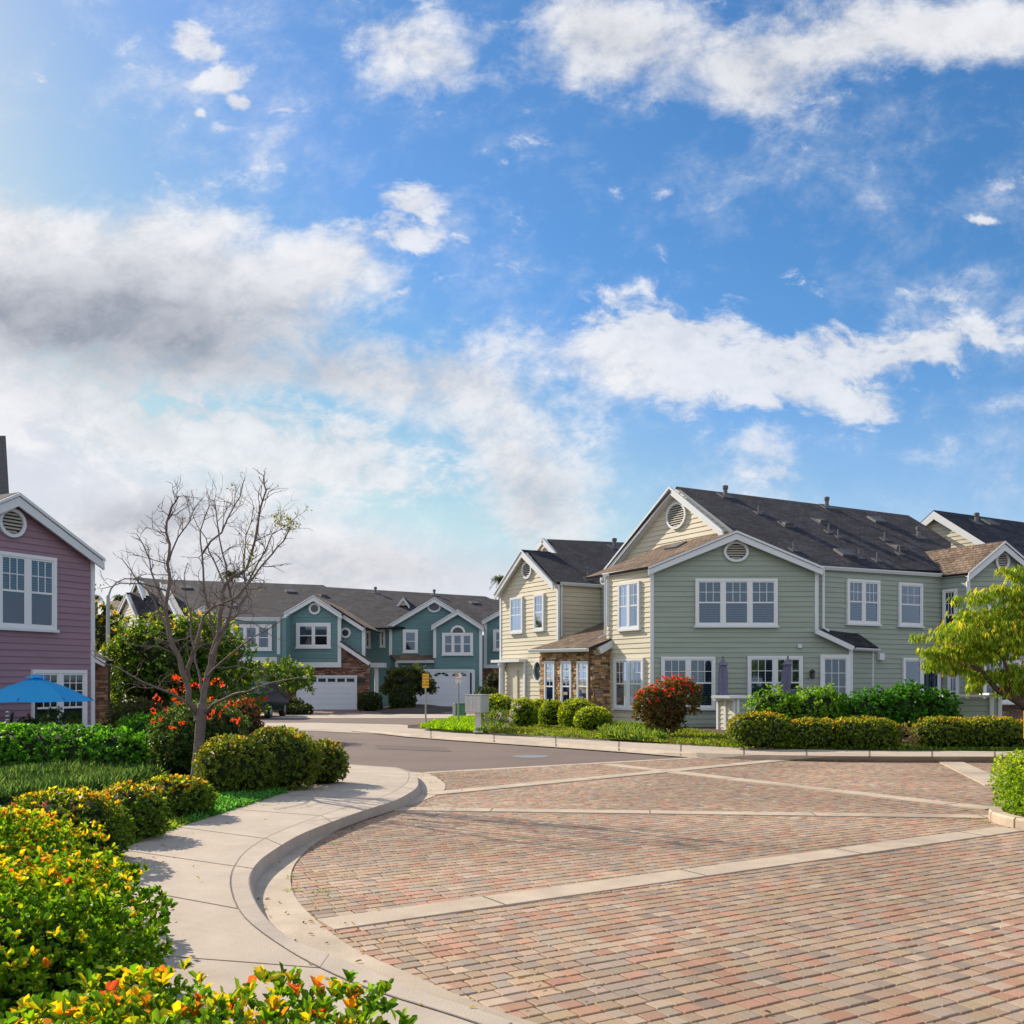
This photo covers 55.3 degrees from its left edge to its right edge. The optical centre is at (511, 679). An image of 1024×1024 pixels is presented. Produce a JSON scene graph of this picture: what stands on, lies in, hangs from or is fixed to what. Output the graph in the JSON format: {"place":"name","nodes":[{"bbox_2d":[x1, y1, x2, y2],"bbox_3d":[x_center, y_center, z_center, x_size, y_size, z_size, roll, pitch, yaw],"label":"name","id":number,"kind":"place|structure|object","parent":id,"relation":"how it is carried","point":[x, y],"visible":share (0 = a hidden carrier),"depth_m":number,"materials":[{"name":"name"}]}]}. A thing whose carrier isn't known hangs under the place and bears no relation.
{"place":"outdoors","nodes":[
{"label":"outdoors","id":0,"kind":"place"},
{"bbox_2d":[0,755,170,804],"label":"ornamental grass","id":1,"kind":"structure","parent":0,"point":[18,780],"depth_m":14.57,"materials":[{"name":"green plant"}]},
{"bbox_2d":[95,600,124,682],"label":"yellowing tree","id":2,"kind":"object","parent":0,"point":[100,628],"visible":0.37,"depth_m":54.75,"materials":[{"name":"green plant"}]},
{"bbox_2d":[0,768,343,837],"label":"planting ground","id":3,"kind":"structure","parent":0,"point":[6,805],"depth_m":14.83,"materials":[{"name":"brown soil"}]},
{"bbox_2d":[0,674,93,722],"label":"patio umbrella","id":4,"kind":"object","parent":3,"relation":"on","point":[36,688],"visible":0.95,"depth_m":21.91,"materials":[{"name":"blue fabric"}]},
{"bbox_2d":[0,436,113,732],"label":"townhouse","id":5,"kind":"structure","parent":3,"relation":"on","point":[48,562],"depth_m":24.72,"materials":[{"name":"purple wood"}]},
{"bbox_2d":[0,551,59,632],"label":"window","id":6,"kind":"structure","parent":5,"relation":"in","point":[28,583],"depth_m":24.16,"materials":[{"name":"white glass"}]},
{"bbox_2d":[31,670,86,732],"bbox_3d":[-11.581,0.577,25.017,0.086,1.664,1.624,0,0,26],"label":"patio window","id":7,"kind":"structure","parent":5,"relation":"in","point":[76,680],"depth_m":25.25,"materials":[{"name":"white glass"}]},
{"bbox_2d":[0,805,140,931],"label":"shrub","id":8,"kind":"object","parent":3,"relation":"on","point":[33,836],"visible":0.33,"depth_m":6.58,"materials":[{"name":"green plant"}]},
{"bbox_2d":[6,786,138,860],"bbox_3d":[-3.959,1.319,8.698,1.172,0.762,1.066,0,0,0],"label":"shrub","id":9,"kind":"object","parent":3,"relation":"on","point":[83,807],"visible":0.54,"depth_m":8.57,"materials":[{"name":"green plant"}]},
{"bbox_2d":[0,721,168,770],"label":"hedge","id":10,"kind":"object","parent":3,"relation":"on","point":[24,743],"visible":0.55,"depth_m":16.68,"materials":[{"name":"green plant"}]},
{"bbox_2d":[0,849,196,1023],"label":"shrub","id":11,"kind":"object","parent":3,"relation":"on","point":[46,947],"visible":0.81,"depth_m":4.71,"materials":[{"name":"green plant"}]},
{"bbox_2d":[95,779,171,839],"bbox_3d":[-3.925,1.327,10.002,0.837,0.615,0.765,0,0,0],"label":"shrub","id":12,"kind":"object","parent":3,"relation":"on","point":[143,805],"visible":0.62,"depth_m":9.87,"materials":[{"name":"green plant"}]},
{"bbox_2d":[101,696,166,727],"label":"shrub","id":13,"kind":"object","parent":3,"relation":"on","point":[132,707],"visible":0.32,"depth_m":20.82,"materials":[{"name":"green plant"}]},
{"bbox_2d":[112,711,164,744],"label":"shrub","id":14,"kind":"object","parent":3,"relation":"on","point":[139,724],"visible":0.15,"depth_m":17.74,"materials":[{"name":"green plant"}]},
{"bbox_2d":[118,814,201,851],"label":"ground cover","id":15,"kind":"object","parent":3,"relation":"on","point":[174,821],"visible":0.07,"depth_m":10.83,"materials":[{"name":"green plant"}]},
{"bbox_2d":[140,773,219,818],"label":"shrub","id":16,"kind":"object","parent":3,"relation":"on","point":[193,794],"visible":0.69,"depth_m":11.41,"materials":[{"name":"green plant"}]},
{"bbox_2d":[100,606,272,713],"bbox_3d":[-10.133,-0.330,29.830,5.662,3.983,3.752,0,0,0],"label":"leafy tree","id":17,"kind":"object","parent":3,"relation":"on","point":[157,663],"visible":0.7,"depth_m":29.25,"materials":[{"name":"green plant"}]},
{"bbox_2d":[143,675,252,773],"bbox_3d":[-5.370,0.772,16.764,1.938,1.737,2.129,0,0,0],"label":"flowering bush","id":18,"kind":"object","parent":3,"relation":"on","point":[174,745],"visible":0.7,"depth_m":16.50,"materials":[{"name":"green plant"}]},
{"bbox_2d":[91,468,311,777],"bbox_3d":[-4.694,-0.876,15.520,3.502,5.122,3.000,0,0,0],"label":"bare tree","id":19,"kind":"object","parent":3,"relation":"on","point":[201,710],"visible":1,"depth_m":15.43,"materials":[{"name":"brown plant"}]},
{"bbox_2d":[191,732,278,791],"bbox_3d":[-3.970,1.189,13.997,1.253,0.908,1.015,0,0,0],"label":"shrub","id":20,"kind":"object","parent":3,"relation":"on","point":[240,764],"visible":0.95,"depth_m":13.71,"materials":[{"name":"green plant"}]},
{"bbox_2d":[182,785,287,822],"bbox_3d":[-3.792,1.570,12.710,1.237,0.157,3.451,0,0,0],"label":"ground cover","id":21,"kind":"object","parent":3,"relation":"on","point":[227,801],"visible":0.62,"depth_m":12.85,"materials":[{"name":"green plant"}]},
{"bbox_2d":[228,694,264,733],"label":"shrub","id":22,"kind":"object","parent":3,"relation":"on","point":[246,709],"visible":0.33,"depth_m":19.91,"materials":[{"name":"red plant"}]},
{"bbox_2d":[246,725,324,790],"bbox_3d":[-3.485,1.170,14.611,1.370,0.995,1.117,0,0,0],"label":"shrub","id":23,"kind":"object","parent":3,"relation":"on","point":[297,763],"visible":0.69,"depth_m":14.30,"materials":[{"name":"green plant"}]},
{"bbox_2d":[307,737,350,783],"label":"shrub","id":24,"kind":"object","parent":3,"relation":"on","point":[335,762],"visible":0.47,"depth_m":15.13,"materials":[{"name":"green plant"}]},
{"bbox_2d":[78,764,478,1023],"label":"footway","id":25,"kind":"structure","parent":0,"point":[218,937],"depth_m":7.85,"materials":[{"name":"concrete"}]},
{"bbox_2d":[111,694,476,1023],"bbox_3d":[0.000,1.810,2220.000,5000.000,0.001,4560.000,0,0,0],"label":"ground","id":26,"kind":"structure","parent":0,"point":[347,980],"depth_m":5.94,"materials":[{"name":"grey concrete"}]},
{"bbox_2d":[0,957,417,1023],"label":"shrub","id":27,"kind":"object","parent":26,"relation":"on","point":[308,1008],"visible":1,"depth_m":2.98,"materials":[{"name":"green plant"}]},
{"bbox_2d":[110,578,380,709],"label":"townhouse","id":28,"kind":"structure","parent":26,"relation":"on","point":[322,627],"depth_m":59.56,"materials":[{"name":"teal"}]},
{"bbox_2d":[230,624,272,650],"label":"window","id":29,"kind":"structure","parent":28,"relation":"in","point":[264,640],"depth_m":59.92,"materials":[{"name":"white plastic"}]},
{"bbox_2d":[295,623,331,648],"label":"window","id":30,"kind":"structure","parent":28,"relation":"in","point":[308,635],"depth_m":57.22,"materials":[{"name":"white plastic"}]},
{"bbox_2d":[298,677,354,709],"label":"garage door","id":31,"kind":"structure","parent":28,"relation":"in","point":[330,693],"depth_m":57.20,"materials":[{"name":"paint"}]},
{"bbox_2d":[365,587,499,705],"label":"townhouse","id":32,"kind":"structure","parent":26,"relation":"on","point":[440,637],"depth_m":65.92,"materials":[{"name":"teal"}]},
{"bbox_2d":[402,629,418,652],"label":"window","id":33,"kind":"structure","parent":32,"relation":"in","point":[410,636],"depth_m":65.92,"materials":[{"name":"white plastic"}]},
{"bbox_2d":[416,673,467,705],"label":"garage door","id":34,"kind":"structure","parent":32,"relation":"in","point":[447,695],"depth_m":64.60,"materials":[{"name":"paint"}]},
{"bbox_2d":[441,633,473,655],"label":"window","id":35,"kind":"structure","parent":32,"relation":"in","point":[453,644],"depth_m":64.91,"materials":[{"name":"white plastic"}]},
{"bbox_2d":[482,610,499,692],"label":"townhouse","id":36,"kind":"structure","parent":26,"relation":"on","point":[491,623],"depth_m":67.98,"materials":[{"name":"teal"}]},
{"bbox_2d":[491,538,624,711],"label":"townhouse","id":37,"kind":"structure","parent":26,"relation":"on","point":[552,646],"depth_m":41.48,"materials":[{"name":"beige"}]},
{"bbox_2d":[508,596,523,634],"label":"window","id":38,"kind":"structure","parent":37,"relation":"in","point":[516,603],"depth_m":43.22,"materials":[{"name":"white glass"}]},
{"bbox_2d":[532,593,544,631],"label":"window","id":39,"kind":"structure","parent":37,"relation":"in","point":[538,599],"depth_m":41.62,"materials":[{"name":"white glass"}]},
{"bbox_2d":[544,661,555,700],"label":"window","id":40,"kind":"structure","parent":37,"relation":"in","point":[549,685],"depth_m":38.82,"materials":[{"name":"white glass"}]},
{"bbox_2d":[560,661,571,702],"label":"window","id":41,"kind":"structure","parent":37,"relation":"in","point":[565,686],"depth_m":37.84,"materials":[{"name":"white glass"}]},
{"bbox_2d":[576,661,587,699],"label":"window","id":42,"kind":"structure","parent":37,"relation":"in","point":[582,676],"depth_m":36.81,"materials":[{"name":"white glass"}]},
{"bbox_2d":[585,485,950,726],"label":"townhouse","id":43,"kind":"structure","parent":26,"relation":"on","point":[754,591],"depth_m":35.06,"materials":[{"name":"green wood"}]},
{"bbox_2d":[612,658,643,709],"bbox_3d":[4.224,0.164,35.509,0.118,1.881,1.865,0,0,-30],"label":"window","id":44,"kind":"structure","parent":43,"relation":"in","point":[628,674],"depth_m":35.58,"materials":[{"name":"white glass"}]},
{"bbox_2d":[616,581,641,631],"bbox_3d":[4.236,-2.663,35.489,0.118,1.777,1.379,0,0,-30],"label":"window","id":45,"kind":"structure","parent":43,"relation":"in","point":[629,594],"depth_m":35.42,"materials":[{"name":"white glass"}]},
{"bbox_2d":[661,657,715,709],"bbox_3d":[6.213,0.130,34.430,2.009,1.889,0.118,0,0,0],"label":"window","id":46,"kind":"structure","parent":43,"relation":"in","point":[702,669],"depth_m":34.45,"materials":[{"name":"white glass"}]},
{"bbox_2d":[694,579,778,627],"bbox_3d":[7.913,-2.703,34.430,2.997,1.728,0.118,0,0,0],"label":"window","id":47,"kind":"structure","parent":43,"relation":"in","point":[719,603],"depth_m":34.45,"materials":[{"name":"white glass"}]},
{"bbox_2d":[747,656,802,700],"bbox_3d":[9.278,0.084,34.444,1.943,1.842,0.086,0,0,0],"label":"window","id":48,"kind":"structure","parent":43,"relation":"in","point":[761,670],"depth_m":34.45,"materials":[{"name":"white glass"}]},
{"bbox_2d":[820,655,850,702],"bbox_3d":[11.397,0.226,34.444,1.055,2.227,0.086,0,0,0],"label":"french door","id":49,"kind":"structure","parent":43,"relation":"in","point":[835,669],"depth_m":34.47,"materials":[{"name":"white glass"}]},
{"bbox_2d":[845,579,881,625],"bbox_3d":[12.752,-2.797,35.405,1.718,1.671,0.118,0,0,-27],"label":"window","id":50,"kind":"structure","parent":43,"relation":"in","point":[863,597],"depth_m":35.37,"materials":[{"name":"white glass"}]},
{"bbox_2d":[897,582,924,627],"bbox_3d":[14.900,-2.785,36.479,1.345,1.666,0.118,0,0,-27],"label":"window","id":51,"kind":"structure","parent":43,"relation":"in","point":[910,595],"depth_m":36.50,"materials":[{"name":"white glass"}]},
{"bbox_2d":[902,658,940,693],"bbox_3d":[15.415,0.447,36.752,1.970,2.537,0.086,0,0,-27],"label":"sliding door","id":52,"kind":"structure","parent":43,"relation":"in","point":[911,668],"depth_m":36.69,"materials":[{"name":"white glass"}]},
{"bbox_2d":[920,510,1023,723],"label":"townhouse","id":53,"kind":"structure","parent":26,"relation":"on","point":[978,553],"depth_m":36.98,"materials":[{"name":"green"}]},
{"bbox_2d":[941,589,957,641],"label":"window","id":54,"kind":"structure","parent":53,"relation":"in","point":[946,593],"depth_m":36.98,"materials":[{"name":"white glass"}]},
{"bbox_2d":[260,710,380,713],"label":"driveway","id":55,"kind":"structure","parent":0,"point":[341,712],"depth_m":52.42,"materials":[{"name":"grey concrete"}]},
{"bbox_2d":[238,654,316,700],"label":"tree","id":56,"kind":"object","parent":55,"relation":"on","point":[295,671],"visible":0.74,"depth_m":51.76,"materials":[{"name":"green plant"}]},
{"bbox_2d":[255,714,474,717],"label":"footway","id":57,"kind":"structure","parent":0,"point":[363,716],"depth_m":46.76,"materials":[{"name":"concrete"}]},
{"bbox_2d":[226,682,288,717],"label":"parked car","id":58,"kind":"object","parent":57,"relation":"on","point":[276,699],"visible":0.46,"depth_m":45.38,"materials":[{"name":"paint"}]},
{"bbox_2d":[374,704,452,712],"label":"mulch bed","id":59,"kind":"object","parent":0,"point":[419,708],"visible":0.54,"depth_m":53.98,"materials":[{"name":"soil"}]},
{"bbox_2d":[356,691,382,710],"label":"hedge","id":60,"kind":"object","parent":59,"relation":"on","point":[369,702],"visible":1,"depth_m":54.66,"materials":[{"name":"green plant"}]},
{"bbox_2d":[388,684,416,708],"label":"hedge","id":61,"kind":"object","parent":59,"relation":"on","point":[399,696],"visible":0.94,"depth_m":54.59,"materials":[{"name":"green plant"}]},
{"bbox_2d":[379,663,438,706],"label":"round tree","id":62,"kind":"object","parent":59,"relation":"on","point":[405,676],"visible":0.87,"depth_m":55.63,"materials":[{"name":"green plant"}]},
{"bbox_2d":[178,710,688,772],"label":"road","id":63,"kind":"structure","parent":0,"point":[361,748],"depth_m":23.78,"materials":[{"name":"grey asphalt"}]},
{"bbox_2d":[261,723,407,735],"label":"crossing slab","id":64,"kind":"structure","parent":63,"relation":"on","point":[338,727],"depth_m":36.78,"materials":[{"name":"concrete"}]},
{"bbox_2d":[423,757,700,773],"bbox_3d":[1.300,1.770,20.187,6.864,0.052,0.220,0,0,-32],"label":"road edge","id":65,"kind":"object","parent":63,"relation":"on","point":[557,765],"visible":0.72,"depth_m":19.91,"materials":[{"name":"concrete"}]},
{"bbox_2d":[353,729,1020,761],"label":"kerb","id":66,"kind":"structure","parent":63,"relation":"on","point":[831,758],"depth_m":21.37,"materials":[{"name":"concrete"}]},
{"bbox_2d":[0,0,1023,668],"label":"sky","id":67,"kind":"structure","parent":0,"point":[471,284],"materials":[{"name":"blue"}]},
{"bbox_2d":[291,758,1023,1023],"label":"paving","id":68,"kind":"structure","parent":0,"point":[931,934],"depth_m":7.85,"materials":[{"name":"red brick"}]},
{"bbox_2d":[230,770,519,1023],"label":"kerb","id":69,"kind":"structure","parent":68,"relation":"on","point":[254,862],"depth_m":8.05,"materials":[{"name":"concrete"}]},
{"bbox_2d":[392,807,988,818],"bbox_3d":[2.226,1.762,12.818,7.824,0.052,0.300,0,0,6],"label":"paving band","id":70,"kind":"object","parent":68,"relation":"on","point":[730,813],"visible":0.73,"depth_m":12.79,"materials":[{"name":"concrete"}]},
{"bbox_2d":[937,761,999,785],"bbox_3d":[8.781,1.757,18.776,0.500,0.052,5.554,0,0,15],"label":"paving band","id":71,"kind":"object","parent":68,"relation":"on","point":[978,775],"visible":0.62,"depth_m":18.46,"materials":[{"name":"concrete"}]},
{"bbox_2d":[989,804,1023,829],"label":"planter","id":72,"kind":"object","parent":68,"relation":"on","point":[999,815],"visible":0.76,"depth_m":11.76,"materials":[{"name":"concrete"}]},
{"bbox_2d":[987,749,1023,816],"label":"hedge","id":73,"kind":"object","parent":72,"relation":"in","point":[1012,785],"visible":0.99,"depth_m":12.13,"materials":[{"name":"green plant"}]},
{"bbox_2d":[352,726,1023,758],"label":"footway","id":74,"kind":"structure","parent":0,"point":[655,745],"depth_m":24.42,"materials":[{"name":"concrete"}]},
{"bbox_2d":[464,694,489,731],"bbox_3d":[-1.102,1.053,30.794,0.598,1.195,0.594,0,0,27],"label":"mailbox cluster","id":75,"kind":"object","parent":74,"relation":"on","point":[477,704],"visible":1,"depth_m":30.59,"materials":[{"name":"metal"}]},
{"bbox_2d":[408,724,1017,750],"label":"planting ground","id":76,"kind":"structure","parent":0,"point":[713,729],"depth_m":27.74,"materials":[{"name":"soil"}]},
{"bbox_2d":[419,715,503,731],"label":"lawn","id":77,"kind":"structure","parent":76,"relation":"on","point":[465,723],"depth_m":32.99,"materials":[{"name":"green plant"}]},
{"bbox_2d":[481,693,513,721],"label":"shrub","id":78,"kind":"object","parent":76,"relation":"on","point":[498,702],"visible":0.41,"depth_m":35.58,"materials":[{"name":"green plant"}]},
{"bbox_2d":[481,701,519,733],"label":"flowering plants","id":79,"kind":"object","parent":76,"relation":"on","point":[494,721],"visible":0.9,"depth_m":31.00,"materials":[{"name":"green plant"}]},
{"bbox_2d":[508,696,538,725],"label":"shrub","id":80,"kind":"object","parent":76,"relation":"on","point":[526,714],"visible":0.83,"depth_m":32.73,"materials":[{"name":"green plant"}]},
{"bbox_2d":[537,698,562,724],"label":"shrub","id":81,"kind":"object","parent":76,"relation":"on","point":[548,712],"visible":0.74,"depth_m":33.70,"materials":[{"name":"green plant"}]},
{"bbox_2d":[556,697,595,726],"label":"shrub","id":82,"kind":"object","parent":76,"relation":"on","point":[567,711],"visible":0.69,"depth_m":32.46,"materials":[{"name":"green plant"}]},
{"bbox_2d":[573,705,612,729],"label":"shrub","id":83,"kind":"object","parent":76,"relation":"on","point":[589,717],"visible":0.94,"depth_m":30.46,"materials":[{"name":"green plant"}]},
{"bbox_2d":[486,721,729,746],"bbox_3d":[2.297,1.560,31.390,6.324,0.188,15.739,0,0,-35],"label":"ground cover","id":84,"kind":"object","parent":76,"relation":"on","point":[692,736],"visible":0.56,"depth_m":28.36,"materials":[{"name":"green plant"}]},
{"bbox_2d":[596,720,671,740],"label":"plants","id":85,"kind":"object","parent":76,"relation":"on","point":[626,730],"visible":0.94,"depth_m":26.92,"materials":[{"name":"green plant"}]},
{"bbox_2d":[631,673,706,733],"bbox_3d":[4.354,0.719,27.609,2.109,1.886,1.855,0,0,0],"label":"red tipped bush","id":86,"kind":"object","parent":76,"relation":"on","point":[666,707],"visible":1,"depth_m":27.10,"materials":[{"name":"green plant"}]},
{"bbox_2d":[717,656,728,700],"bbox_3d":[7.172,0.414,33.200,0.449,2.431,0.449,0,0,-23],"label":"closed parasol","id":87,"kind":"object","parent":76,"relation":"on","point":[722,679],"visible":0.9,"depth_m":33.10,"materials":[{"name":"purple fabric"}]},
{"bbox_2d":[711,695,757,729],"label":"patio wall","id":88,"kind":"structure","parent":76,"relation":"on","point":[728,707],"depth_m":32.18,"materials":[{"name":"beige"}]},
{"bbox_2d":[725,710,795,747],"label":"hedge","id":89,"kind":"object","parent":76,"relation":"on","point":[762,729],"visible":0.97,"depth_m":22.88,"materials":[{"name":"green plant"}]},
{"bbox_2d":[742,683,803,719],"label":"shrub","id":90,"kind":"object","parent":76,"relation":"on","point":[774,701],"visible":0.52,"depth_m":25.36,"materials":[{"name":"green plant"}]},
{"bbox_2d":[781,656,792,693],"bbox_3d":[9.302,0.407,33.192,0.495,2.449,0.451,0,0,22],"label":"closed parasol","id":91,"kind":"object","parent":76,"relation":"on","point":[786,674],"visible":0.84,"depth_m":33.10,"materials":[{"name":"purple fabric"}]},
{"bbox_2d":[785,716,844,747],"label":"hedge","id":92,"kind":"object","parent":76,"relation":"on","point":[811,731],"visible":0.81,"depth_m":22.88,"materials":[{"name":"green plant"}]},
{"bbox_2d":[787,681,846,722],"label":"shrub","id":93,"kind":"object","parent":76,"relation":"on","point":[818,704],"visible":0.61,"depth_m":25.29,"materials":[{"name":"green plant"}]},
{"bbox_2d":[832,715,902,748],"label":"hedge","id":94,"kind":"object","parent":76,"relation":"on","point":[867,730],"visible":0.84,"depth_m":22.83,"materials":[{"name":"green plant"}]},
{"bbox_2d":[835,684,907,728],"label":"shrub","id":95,"kind":"object","parent":76,"relation":"on","point":[869,704],"visible":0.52,"depth_m":25.26,"materials":[{"name":"green plant"}]},
{"bbox_2d":[728,741,1023,750],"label":"ground cover","id":96,"kind":"object","parent":76,"relation":"on","point":[972,748],"visible":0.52,"depth_m":22.85,"materials":[{"name":"green plant"}]},
{"bbox_2d":[876,678,941,737],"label":"shrub","id":97,"kind":"object","parent":76,"relation":"on","point":[910,703],"visible":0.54,"depth_m":25.24,"materials":[{"name":"green plant"}]},
{"bbox_2d":[909,714,973,746],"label":"hedge","id":98,"kind":"object","parent":76,"relation":"on","point":[939,730],"visible":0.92,"depth_m":22.91,"materials":[{"name":"green plant"}]},
{"bbox_2d":[922,687,963,721],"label":"shrub","id":99,"kind":"object","parent":76,"relation":"on","point":[946,706],"visible":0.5,"depth_m":25.39,"materials":[{"name":"green plant"}]},
{"bbox_2d":[908,564,1023,709],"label":"drooping tree","id":100,"kind":"object","parent":76,"relation":"on","point":[995,635],"visible":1,"depth_m":24.85,"materials":[{"name":"green plant"}]},
{"bbox_2d":[942,693,1001,721],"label":"patio wall","id":101,"kind":"structure","parent":76,"relation":"on","point":[988,704],"depth_m":26.12,"materials":[{"name":"green"}]},
{"bbox_2d":[959,715,1023,747],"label":"hedge","id":102,"kind":"object","parent":76,"relation":"on","point":[993,731],"visible":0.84,"depth_m":22.84,"materials":[{"name":"green plant"}]},
{"label":"paver bedding","id":103,"kind":"structure","parent":0,"visible":0},
{"bbox_2d":[255,772,537,1023],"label":"gutter","id":104,"kind":"object","parent":103,"relation":"on","point":[273,883],"visible":0.82,"depth_m":6.94,"materials":[{"name":"concrete"}]},
{"bbox_2d":[423,760,790,794],"bbox_3d":[2.367,1.758,18.114,9.715,0.052,0.340,0,0,-41],"label":"paving band","id":105,"kind":"object","parent":103,"relation":"on","point":[465,790],"visible":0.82,"depth_m":17.17,"materials":[{"name":"concrete"}]},
{"bbox_2d":[317,826,1023,931],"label":"paving band","id":106,"kind":"object","parent":103,"relation":"on","point":[387,916],"visible":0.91,"depth_m":8.38,"materials":[{"name":"concrete"}]},
{"bbox_2d":[600,764,991,809],"bbox_3d":[4.221,1.760,16.672,0.340,0.052,8.284,0,0,-33],"label":"paving band","id":107,"kind":"object","parent":103,"relation":"on","point":[945,803],"visible":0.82,"depth_m":15.46,"materials":[{"name":"concrete"}]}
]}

